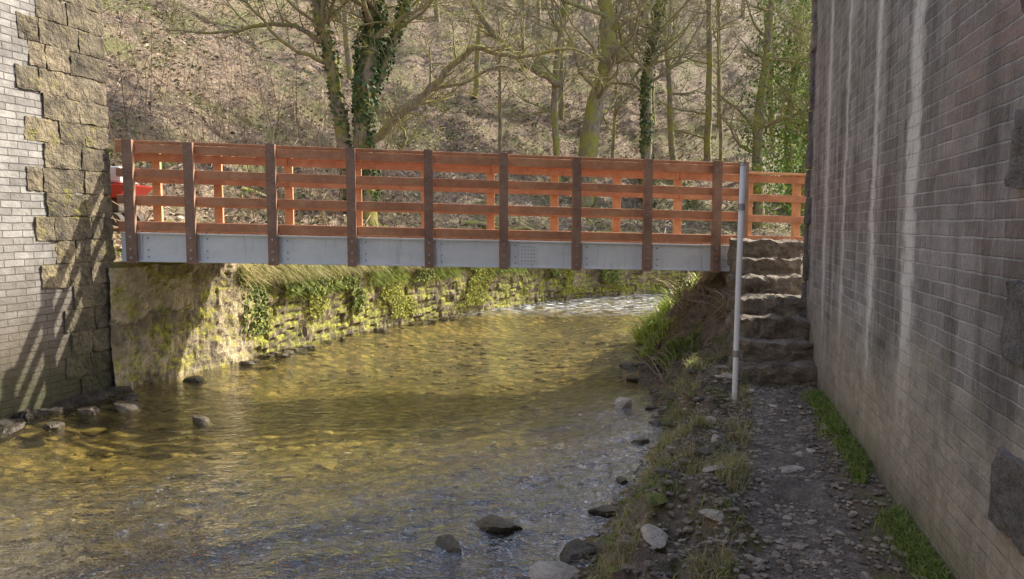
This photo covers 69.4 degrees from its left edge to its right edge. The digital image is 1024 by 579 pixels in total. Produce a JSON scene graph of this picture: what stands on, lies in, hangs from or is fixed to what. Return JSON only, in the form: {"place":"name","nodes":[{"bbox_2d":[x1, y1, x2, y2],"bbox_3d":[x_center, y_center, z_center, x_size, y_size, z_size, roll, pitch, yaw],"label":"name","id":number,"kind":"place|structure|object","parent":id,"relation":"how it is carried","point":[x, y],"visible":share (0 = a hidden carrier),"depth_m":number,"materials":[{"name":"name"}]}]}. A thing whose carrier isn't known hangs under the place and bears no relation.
{"place":"outdoors","nodes":[
{"label":"outdoors","id":0,"kind":"place"},
{"bbox_2d":[0,294,671,578],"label":"river water","id":1,"kind":"structure","parent":0,"point":[546,500],"depth_m":5.31,"materials":[{"name":"liquid"}]},
{"bbox_2d":[0,422,25,439],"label":"rock","id":2,"kind":"object","parent":1,"relation":"in","point":[14,428],"visible":0.9,"depth_m":6.99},
{"bbox_2d":[42,421,64,434],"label":"rock","id":3,"kind":"object","parent":1,"relation":"in","point":[51,426],"visible":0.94,"depth_m":7.10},
{"bbox_2d":[112,401,142,418],"bbox_3d":[-4.102,1.281,7.903,0.283,0.162,0.334,-3,6,-32],"label":"rock","id":4,"kind":"object","parent":1,"relation":"in","point":[125,406],"visible":0.94,"depth_m":7.83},
{"bbox_2d":[121,393,139,401],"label":"rock","id":5,"kind":"object","parent":1,"relation":"in","point":[131,397],"visible":0.79,"depth_m":8.27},
{"bbox_2d":[192,415,212,428],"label":"rock","id":6,"kind":"object","parent":1,"relation":"in","point":[201,419],"visible":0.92,"depth_m":7.33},
{"bbox_2d":[435,534,460,551],"bbox_3d":[-0.402,1.572,4.498,0.192,0.112,0.167,0,5,0],"label":"rock","id":7,"kind":"object","parent":1,"relation":"in","point":[448,542],"visible":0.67,"depth_m":4.48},
{"bbox_2d":[474,514,521,532],"bbox_3d":[-0.106,1.545,4.799,0.333,0.135,0.233,5,7,42],"label":"rock","id":8,"kind":"object","parent":1,"relation":"in","point":[493,523],"visible":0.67,"depth_m":4.73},
{"bbox_2d":[615,397,632,407],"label":"rock","id":9,"kind":"object","parent":1,"relation":"in","point":[621,402],"visible":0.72,"depth_m":7.93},
{"bbox_2d":[630,438,649,443],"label":"rock","id":10,"kind":"object","parent":1,"relation":"in","point":[641,441],"visible":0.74,"depth_m":6.61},
{"bbox_2d":[634,362,645,367],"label":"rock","id":11,"kind":"object","parent":1,"relation":"in","point":[639,363],"visible":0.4,"depth_m":10.24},
{"bbox_2d":[0,0,943,578],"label":"ground","id":12,"kind":"structure","parent":0,"point":[714,326],"depth_m":14.61,"materials":[{"name":"soil"}]},
{"bbox_2d":[0,0,130,430],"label":"viaduct pier","id":13,"kind":"structure","parent":12,"relation":"on","point":[57,252],"depth_m":7.85,"materials":[{"name":"stone"}]},
{"bbox_2d":[109,166,151,226],"bbox_3d":[-7.032,-1.548,12.513,1.535,1.060,0.977,0,5,0],"label":"mini dumper","id":14,"kind":"object","parent":12,"relation":"on","point":[117,188],"visible":0.17,"depth_m":12.22,"materials":[{"name":"red metal"}]},
{"bbox_2d":[108,262,253,389],"bbox_3d":[-4.488,0.528,9.808,0.693,1.838,2.394,2,5,23],"label":"bridge abutment","id":15,"kind":"object","parent":12,"relation":"on","point":[170,321],"visible":0.69,"depth_m":9.46,"materials":[{"name":"stone"}]},
{"bbox_2d":[112,139,808,272],"bbox_3d":[-0.138,-1.049,10.004,9.968,1.661,1.534,-1,5,-8],"label":"footbridge","id":16,"kind":"object","parent":15,"relation":"on","point":[354,242],"visible":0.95,"depth_m":9.33,"materials":[{"name":"wood"}]},
{"bbox_2d":[183,375,207,386],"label":"rock","id":17,"kind":"object","parent":12,"relation":"on","point":[196,379],"visible":0.85,"depth_m":9.24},
{"bbox_2d":[239,360,254,367],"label":"rock","id":18,"kind":"object","parent":12,"relation":"on","point":[245,363],"visible":0.89,"depth_m":10.36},
{"bbox_2d":[239,186,277,198],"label":"fallen branch","id":19,"kind":"object","parent":12,"relation":"on","point":[262,195],"visible":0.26,"depth_m":17.07,"materials":[{"name":"wood"}]},
{"bbox_2d":[256,355,270,359],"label":"rock","id":20,"kind":"object","parent":12,"relation":"on","point":[266,356],"visible":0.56,"depth_m":10.98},
{"bbox_2d":[274,353,287,359],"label":"rock","id":21,"kind":"object","parent":12,"relation":"on","point":[282,355],"visible":0.91,"depth_m":10.99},
{"bbox_2d":[282,350,293,356],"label":"rock","id":22,"kind":"object","parent":12,"relation":"on","point":[291,352],"visible":0.62,"depth_m":11.33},
{"bbox_2d":[290,348,299,353],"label":"rock","id":23,"kind":"object","parent":12,"relation":"on","point":[296,350],"visible":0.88,"depth_m":11.62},
{"bbox_2d":[299,348,307,354],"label":"rock","id":24,"kind":"object","parent":12,"relation":"on","point":[301,352],"visible":0.84,"depth_m":11.65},
{"bbox_2d":[307,345,318,351],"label":"rock","id":25,"kind":"object","parent":12,"relation":"on","point":[309,346],"visible":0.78,"depth_m":11.85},
{"bbox_2d":[0,332,645,563],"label":"river cobbles","id":26,"kind":"object","parent":12,"relation":"on","point":[202,448],"visible":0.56,"depth_m":8.23,"materials":[{"name":"stone"}]},
{"bbox_2d":[76,406,100,418],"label":"rock","id":27,"kind":"object","parent":26,"relation":"on","point":[85,410],"visible":0.88,"depth_m":7.66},
{"bbox_2d":[341,0,352,78],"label":"bare tree","id":28,"kind":"object","parent":12,"relation":"on","point":[349,69],"visible":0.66,"depth_m":27.25,"materials":[{"name":"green plant"}]},
{"bbox_2d":[121,0,618,226],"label":"bare tree","id":29,"kind":"object","parent":12,"relation":"on","point":[371,68],"visible":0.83,"depth_m":18.32,"materials":[{"name":"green plant"}]},
{"bbox_2d":[434,0,439,21],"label":"bare tree","id":30,"kind":"object","parent":12,"relation":"on","point":[436,11],"visible":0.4,"depth_m":34.89,"materials":[{"name":"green plant"}]},
{"bbox_2d":[108,0,783,254],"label":"ground ivy","id":31,"kind":"object","parent":12,"relation":"on","point":[171,163],"visible":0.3,"depth_m":25.45,"materials":[{"name":"green plant"}]},
{"bbox_2d":[102,0,801,238],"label":"brambles","id":32,"kind":"object","parent":12,"relation":"on","point":[280,168],"visible":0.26,"depth_m":19.33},
{"bbox_2d":[102,0,811,256],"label":"leaf litter","id":33,"kind":"object","parent":12,"relation":"on","point":[118,244],"visible":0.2,"depth_m":24.48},
{"bbox_2d":[433,0,499,97],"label":"bare tree","id":34,"kind":"object","parent":12,"relation":"on","point":[477,83],"visible":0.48,"depth_m":29.22,"materials":[{"name":"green plant"}]},
{"bbox_2d":[252,267,700,357],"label":"retaining wall","id":35,"kind":"structure","parent":12,"relation":"on","point":[292,323],"depth_m":15.20,"materials":[{"name":"stone"}]},
{"bbox_2d":[235,263,458,291],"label":"hanging grass","id":36,"kind":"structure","parent":35,"relation":"hanging from","point":[274,271],"depth_m":11.47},
{"bbox_2d":[238,265,589,300],"bbox_3d":[-0.518,-0.476,15.858,1.411,0.730,12.764,4,6,37],"label":"hanging fern","id":37,"kind":"object","parent":35,"relation":"attached to","point":[441,273],"visible":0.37,"depth_m":13.90,"materials":[{"name":"green plant"}]},
{"bbox_2d":[239,264,620,336],"bbox_3d":[-0.244,-0.318,16.243,1.439,1.066,13.666,4,6,37],"label":"wall ivy","id":38,"kind":"object","parent":35,"relation":"attached to","point":[360,304],"depth_m":12.09,"materials":[{"name":"green plant"}]},
{"bbox_2d":[245,264,665,341],"bbox_3d":[-0.263,-0.218,16.275,1.372,1.242,13.641,4,6,38],"label":"wall moss","id":39,"kind":"object","parent":35,"relation":"attached to","point":[411,302],"depth_m":14.88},
{"bbox_2d":[444,0,532,153],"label":"bare tree","id":40,"kind":"object","parent":12,"relation":"on","point":[499,92],"visible":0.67,"depth_m":25.42,"materials":[{"name":"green plant"}]},
{"bbox_2d":[459,220,549,230],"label":"fallen branch","id":41,"kind":"object","parent":12,"relation":"on","point":[479,223],"visible":0.4,"depth_m":21.60,"materials":[{"name":"wood"}]},
{"bbox_2d":[505,0,531,72],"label":"bare tree","id":42,"kind":"object","parent":12,"relation":"on","point":[523,40],"visible":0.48,"depth_m":32.96,"materials":[{"name":"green plant"}]},
{"bbox_2d":[537,0,540,23],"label":"bare tree","id":43,"kind":"object","parent":12,"relation":"on","point":[539,11],"visible":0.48,"depth_m":38.79,"materials":[{"name":"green plant"}]},
{"bbox_2d":[508,0,582,120],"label":"bare tree","id":44,"kind":"object","parent":12,"relation":"on","point":[561,109],"visible":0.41,"depth_m":30.25,"materials":[{"name":"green plant"}]},
{"bbox_2d":[529,560,578,578],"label":"rock","id":45,"kind":"object","parent":12,"relation":"on","point":[554,570],"visible":0.94,"depth_m":4.15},
{"bbox_2d":[438,0,703,207],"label":"bare tree","id":46,"kind":"object","parent":12,"relation":"on","point":[594,114],"visible":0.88,"depth_m":24.90,"materials":[{"name":"brown plant"}]},
{"bbox_2d":[559,538,595,562],"bbox_3d":[0.378,1.584,4.341,0.181,0.136,0.356,4,7,40],"label":"rock","id":47,"kind":"object","parent":12,"relation":"on","point":[571,552],"visible":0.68,"depth_m":4.33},
{"bbox_2d":[588,541,607,554],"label":"rock","id":48,"kind":"object","parent":12,"relation":"on","point":[599,546],"visible":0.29,"depth_m":4.36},
{"bbox_2d":[588,504,617,514],"bbox_3d":[0.621,1.518,5.056,0.241,0.102,0.143,4,6,36],"label":"rock","id":49,"kind":"object","parent":12,"relation":"on","point":[602,509],"visible":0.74,"depth_m":5.00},
{"bbox_2d":[602,553,613,558],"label":"rock","id":50,"kind":"object","parent":12,"relation":"on","point":[607,555],"visible":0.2,"depth_m":4.17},
{"bbox_2d":[600,533,617,548],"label":"rock","id":51,"kind":"object","parent":12,"relation":"on","point":[605,537],"visible":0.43,"depth_m":4.33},
{"bbox_2d":[608,566,618,573],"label":"rock","id":52,"kind":"object","parent":12,"relation":"on","point":[611,569],"visible":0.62,"depth_m":3.38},
{"bbox_2d":[590,231,637,232],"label":"fallen branch","id":53,"kind":"object","parent":12,"relation":"on","point":[620,231],"visible":0.26,"depth_m":23.89,"materials":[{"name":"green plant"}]},
{"bbox_2d":[572,6,658,161],"bbox_3d":[3.925,-7.991,28.119,3.662,6.760,3.458,1,5,8],"label":"bare tree","id":54,"kind":"object","parent":12,"relation":"on","point":[616,109],"visible":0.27,"depth_m":28.44,"materials":[{"name":"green plant"}]},
{"bbox_2d":[616,476,628,482],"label":"rock","id":55,"kind":"object","parent":12,"relation":"on","point":[619,479],"visible":0.68,"depth_m":5.62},
{"bbox_2d":[618,498,630,505],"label":"rock","id":56,"kind":"object","parent":12,"relation":"on","point":[621,502],"visible":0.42,"depth_m":5.09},
{"bbox_2d":[619,361,635,370],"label":"rock","id":57,"kind":"object","parent":12,"relation":"on","point":[629,364],"visible":0.87,"depth_m":10.18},
{"bbox_2d":[619,535,636,549],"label":"rock","id":58,"kind":"object","parent":12,"relation":"on","point":[622,543],"visible":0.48,"depth_m":3.88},
{"bbox_2d":[626,375,639,383],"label":"rock","id":59,"kind":"object","parent":12,"relation":"on","point":[630,378],"visible":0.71,"depth_m":9.29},
{"bbox_2d":[576,0,693,124],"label":"bare tree","id":60,"kind":"object","parent":12,"relation":"on","point":[653,111],"visible":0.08,"depth_m":32.20,"materials":[{"name":"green plant"}]},
{"bbox_2d":[628,483,649,497],"bbox_3d":[0.844,1.244,4.522,0.304,0.100,0.182,5,7,44],"label":"rock","id":61,"kind":"object","parent":12,"relation":"on","point":[632,489],"visible":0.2,"depth_m":4.55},
{"bbox_2d":[621,315,676,358],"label":"grass clump","id":62,"kind":"object","parent":12,"relation":"on","point":[664,325],"visible":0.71,"depth_m":10.94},
{"bbox_2d":[640,482,657,493],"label":"rock","id":63,"kind":"object","parent":12,"relation":"on","point":[643,488],"visible":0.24,"depth_m":4.43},
{"bbox_2d":[641,473,658,482],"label":"rock","id":64,"kind":"object","parent":12,"relation":"on","point":[653,477],"visible":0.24,"depth_m":5.10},
{"bbox_2d":[614,285,689,345],"bbox_3d":[2.357,0.444,12.005,1.824,1.058,1.845,-4,6,-37],"label":"grass clump","id":65,"kind":"object","parent":12,"relation":"on","point":[638,335],"visible":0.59,"depth_m":11.96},
{"bbox_2d":[646,405,658,408],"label":"rock","id":66,"kind":"object","parent":12,"relation":"on","point":[651,406],"visible":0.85,"depth_m":7.88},
{"bbox_2d":[585,0,722,206],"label":"bare tree","id":67,"kind":"object","parent":12,"relation":"on","point":[647,81],"visible":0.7,"depth_m":26.20,"materials":[{"name":"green plant"}]},
{"bbox_2d":[641,524,668,547],"bbox_3d":[0.724,1.251,3.729,0.132,0.063,0.215,0,5,0],"label":"rock","id":68,"kind":"object","parent":12,"relation":"on","point":[653,535],"visible":0.98,"depth_m":3.70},
{"bbox_2d":[648,421,661,426],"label":"rock","id":69,"kind":"object","parent":12,"relation":"on","point":[655,423],"visible":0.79,"depth_m":7.21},
{"bbox_2d":[573,296,737,578],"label":"bank gravel","id":70,"kind":"structure","parent":12,"relation":"on","point":[648,564],"depth_m":4.28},
{"bbox_2d":[646,491,667,505],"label":"rock","id":71,"kind":"object","parent":12,"relation":"on","point":[656,499],"visible":0.99,"depth_m":4.02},
{"bbox_2d":[650,1,672,45],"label":"bare tree","id":72,"kind":"object","parent":12,"relation":"on","point":[669,17],"visible":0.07,"depth_m":38.74,"materials":[{"name":"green plant"}]},
{"bbox_2d":[654,418,670,424],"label":"rock","id":73,"kind":"object","parent":12,"relation":"on","point":[663,420],"visible":0.38,"depth_m":7.28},
{"bbox_2d":[600,340,726,380],"bbox_3d":[1.812,0.845,8.807,1.698,0.400,0.982,1,5,12],"label":"dry shrub","id":74,"kind":"object","parent":12,"relation":"on","point":[675,373],"visible":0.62,"depth_m":8.70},
{"bbox_2d":[653,466,679,478],"bbox_3d":[0.922,1.092,4.383,0.166,0.064,0.117,4,6,39],"label":"rock","id":75,"kind":"object","parent":12,"relation":"on","point":[665,471],"visible":0.83,"depth_m":4.35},
{"bbox_2d":[629,271,706,298],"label":"dry shrub","id":76,"kind":"object","parent":12,"relation":"on","point":[683,284],"visible":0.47,"depth_m":11.39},
{"bbox_2d":[583,0,753,163],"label":"bare tree","id":77,"kind":"object","parent":12,"relation":"on","point":[671,147],"visible":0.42,"depth_m":28.95,"materials":[{"name":"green plant"}]},
{"bbox_2d":[639,271,699,312],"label":"grass clump","id":78,"kind":"object","parent":12,"relation":"on","point":[694,279],"visible":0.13,"depth_m":12.68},
{"bbox_2d":[664,392,676,401],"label":"rock","id":79,"kind":"object","parent":12,"relation":"on","point":[668,395],"visible":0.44,"depth_m":7.65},
{"bbox_2d":[665,421,676,427],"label":"rock","id":80,"kind":"object","parent":12,"relation":"on","point":[667,423],"visible":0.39,"depth_m":7.06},
{"bbox_2d":[642,325,704,368],"bbox_3d":[2.112,0.792,9.442,0.944,0.665,0.933,-3,6,-33],"label":"grass clump","id":81,"kind":"object","parent":12,"relation":"on","point":[677,342],"visible":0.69,"depth_m":9.39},
{"bbox_2d":[579,344,773,578],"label":"bank grass","id":82,"kind":"structure","parent":12,"relation":"on","point":[721,459],"depth_m":4.82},
{"bbox_2d":[640,279,721,310],"bbox_3d":[2.575,0.076,10.257,1.615,0.402,2.397,5,7,42],"label":"dry shrub","id":83,"kind":"object","parent":12,"relation":"on","point":[681,300],"visible":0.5,"depth_m":10.23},
{"bbox_2d":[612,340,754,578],"bbox_3d":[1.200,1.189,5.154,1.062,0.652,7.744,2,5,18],"label":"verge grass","id":84,"kind":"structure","parent":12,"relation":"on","point":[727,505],"depth_m":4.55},
{"bbox_2d":[678,458,690,463],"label":"rock","id":85,"kind":"object","parent":12,"relation":"on","point":[683,459],"visible":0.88,"depth_m":5.01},
{"bbox_2d":[682,391,696,397],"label":"rock","id":86,"kind":"object","parent":12,"relation":"on","point":[692,394],"visible":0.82,"depth_m":7.00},
{"bbox_2d":[687,368,697,372],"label":"rock","id":87,"kind":"object","parent":12,"relation":"on","point":[692,369],"visible":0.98,"depth_m":7.38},
{"bbox_2d":[692,396,702,401],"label":"rock","id":88,"kind":"object","parent":12,"relation":"on","point":[699,399],"visible":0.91,"depth_m":6.90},
{"bbox_2d":[695,448,714,454],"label":"rock","id":89,"kind":"object","parent":12,"relation":"on","point":[707,451],"visible":0.81,"depth_m":5.19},
{"bbox_2d":[652,0,763,173],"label":"bare tree","id":90,"kind":"object","parent":12,"relation":"on","point":[708,113],"visible":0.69,"depth_m":29.37,"materials":[{"name":"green plant"}]},
{"bbox_2d":[664,0,756,160],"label":"bare tree","id":91,"kind":"object","parent":12,"relation":"on","point":[718,72],"visible":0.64,"depth_m":30.11,"materials":[{"name":"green plant"}]},
{"bbox_2d":[705,416,715,422],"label":"rock","id":92,"kind":"object","parent":12,"relation":"on","point":[710,417],"visible":0.71,"depth_m":6.00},
{"bbox_2d":[699,509,723,521],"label":"rock","id":93,"kind":"object","parent":12,"relation":"on","point":[717,516],"visible":0.99,"depth_m":3.79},
{"bbox_2d":[702,465,723,472],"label":"rock","id":94,"kind":"object","parent":12,"relation":"on","point":[710,469],"visible":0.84,"depth_m":4.39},
{"bbox_2d":[711,434,718,441],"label":"rock","id":95,"kind":"object","parent":12,"relation":"on","point":[714,436],"visible":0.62,"depth_m":5.40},
{"bbox_2d":[670,285,768,318],"bbox_3d":[2.749,0.122,9.137,1.428,0.401,2.070,4,6,39],"label":"dry shrub","id":96,"kind":"object","parent":12,"relation":"on","point":[723,305],"visible":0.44,"depth_m":9.06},
{"bbox_2d":[715,375,724,379],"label":"rock","id":97,"kind":"object","parent":12,"relation":"on","point":[720,377],"visible":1,"depth_m":7.07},
{"bbox_2d":[711,365,731,370],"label":"rock","id":98,"kind":"object","parent":12,"relation":"on","point":[715,366],"visible":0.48,"depth_m":7.56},
{"bbox_2d":[721,372,739,380],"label":"rock","id":99,"kind":"object","parent":12,"relation":"on","point":[728,376],"visible":0.62,"depth_m":7.27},
{"bbox_2d":[685,0,783,127],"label":"bare tree","id":100,"kind":"object","parent":12,"relation":"on","point":[721,61],"visible":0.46,"depth_m":33.47,"materials":[{"name":"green plant"}]},
{"bbox_2d":[732,162,745,404],"bbox_3d":[2.054,-0.011,6.699,0.078,2.255,0.068,0,5,0],"label":"steel pole","id":101,"kind":"object","parent":12,"relation":"on","point":[736,350],"visible":0.94,"depth_m":6.68,"materials":[{"name":"grey"}]},
{"bbox_2d":[740,0,745,16],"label":"bare tree","id":102,"kind":"object","parent":12,"relation":"on","point":[742,13],"visible":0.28,"depth_m":44.65,"materials":[{"name":"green plant"}]},
{"bbox_2d":[702,0,811,227],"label":"bare tree","id":103,"kind":"object","parent":12,"relation":"on","point":[758,125],"visible":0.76,"depth_m":26.38,"materials":[{"name":"green plant"}]},
{"bbox_2d":[752,558,764,564],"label":"rock","id":104,"kind":"object","parent":12,"relation":"on","point":[758,561],"visible":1,"depth_m":3.47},
{"bbox_2d":[701,238,816,386],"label":"stone steps","id":105,"kind":"structure","parent":12,"relation":"on","point":[776,345],"depth_m":8.17,"materials":[{"name":"stone"}]},
{"bbox_2d":[716,0,812,153],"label":"bare tree","id":106,"kind":"object","parent":12,"relation":"on","point":[771,81],"visible":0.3,"depth_m":32.21,"materials":[{"name":"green plant"}]},
{"bbox_2d":[720,0,812,215],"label":"bare tree","id":107,"kind":"object","parent":12,"relation":"on","point":[791,144],"visible":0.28,"depth_m":27.85,"materials":[{"name":"green plant"}]},
{"bbox_2d":[742,0,798,96],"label":"bare tree","id":108,"kind":"object","parent":12,"relation":"on","point":[764,20],"visible":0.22,"depth_m":36.17,"materials":[{"name":"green plant"}]},
{"bbox_2d":[736,0,812,236],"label":"bare tree","id":109,"kind":"object","parent":12,"relation":"on","point":[802,122],"visible":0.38,"depth_m":25.36,"materials":[{"name":"green plant"}]},
{"bbox_2d":[750,0,811,169],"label":"bare tree","id":110,"kind":"object","parent":12,"relation":"on","point":[799,95],"visible":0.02,"depth_m":30.96,"materials":[{"name":"green plant"}]},
{"bbox_2d":[791,451,802,456],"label":"rock","id":111,"kind":"object","parent":12,"relation":"on","point":[799,453],"visible":0.52,"depth_m":5.09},
{"bbox_2d":[727,385,874,578],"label":"footpath","id":112,"kind":"structure","parent":12,"relation":"on","point":[788,490],"depth_m":4.27,"materials":[{"name":"gravel"}]},
{"bbox_2d":[776,538,785,543],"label":"rock","id":113,"kind":"object","parent":112,"relation":"on","point":[780,541],"visible":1,"depth_m":3.71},
{"bbox_2d":[782,515,791,519],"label":"rock","id":114,"kind":"object","parent":112,"relation":"on","point":[787,517],"visible":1,"depth_m":4.02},
{"bbox_2d":[800,388,956,578],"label":"wall foot grass","id":115,"kind":"structure","parent":12,"relation":"on","point":[911,540],"depth_m":4.00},
{"bbox_2d":[800,0,1023,578],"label":"viaduct pier","id":116,"kind":"structure","parent":12,"relation":"on","point":[912,289],"depth_m":3.77,"materials":[{"name":"brick"}]},
{"bbox_2d":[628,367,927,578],"bbox_3d":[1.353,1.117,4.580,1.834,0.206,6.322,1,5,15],"label":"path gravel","id":117,"kind":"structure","parent":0,"point":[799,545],"depth_m":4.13,"materials":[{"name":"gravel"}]},
{"bbox_2d":[779,465,803,472],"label":"rock","id":118,"kind":"object","parent":117,"relation":"on","point":[788,469],"visible":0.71,"depth_m":4.77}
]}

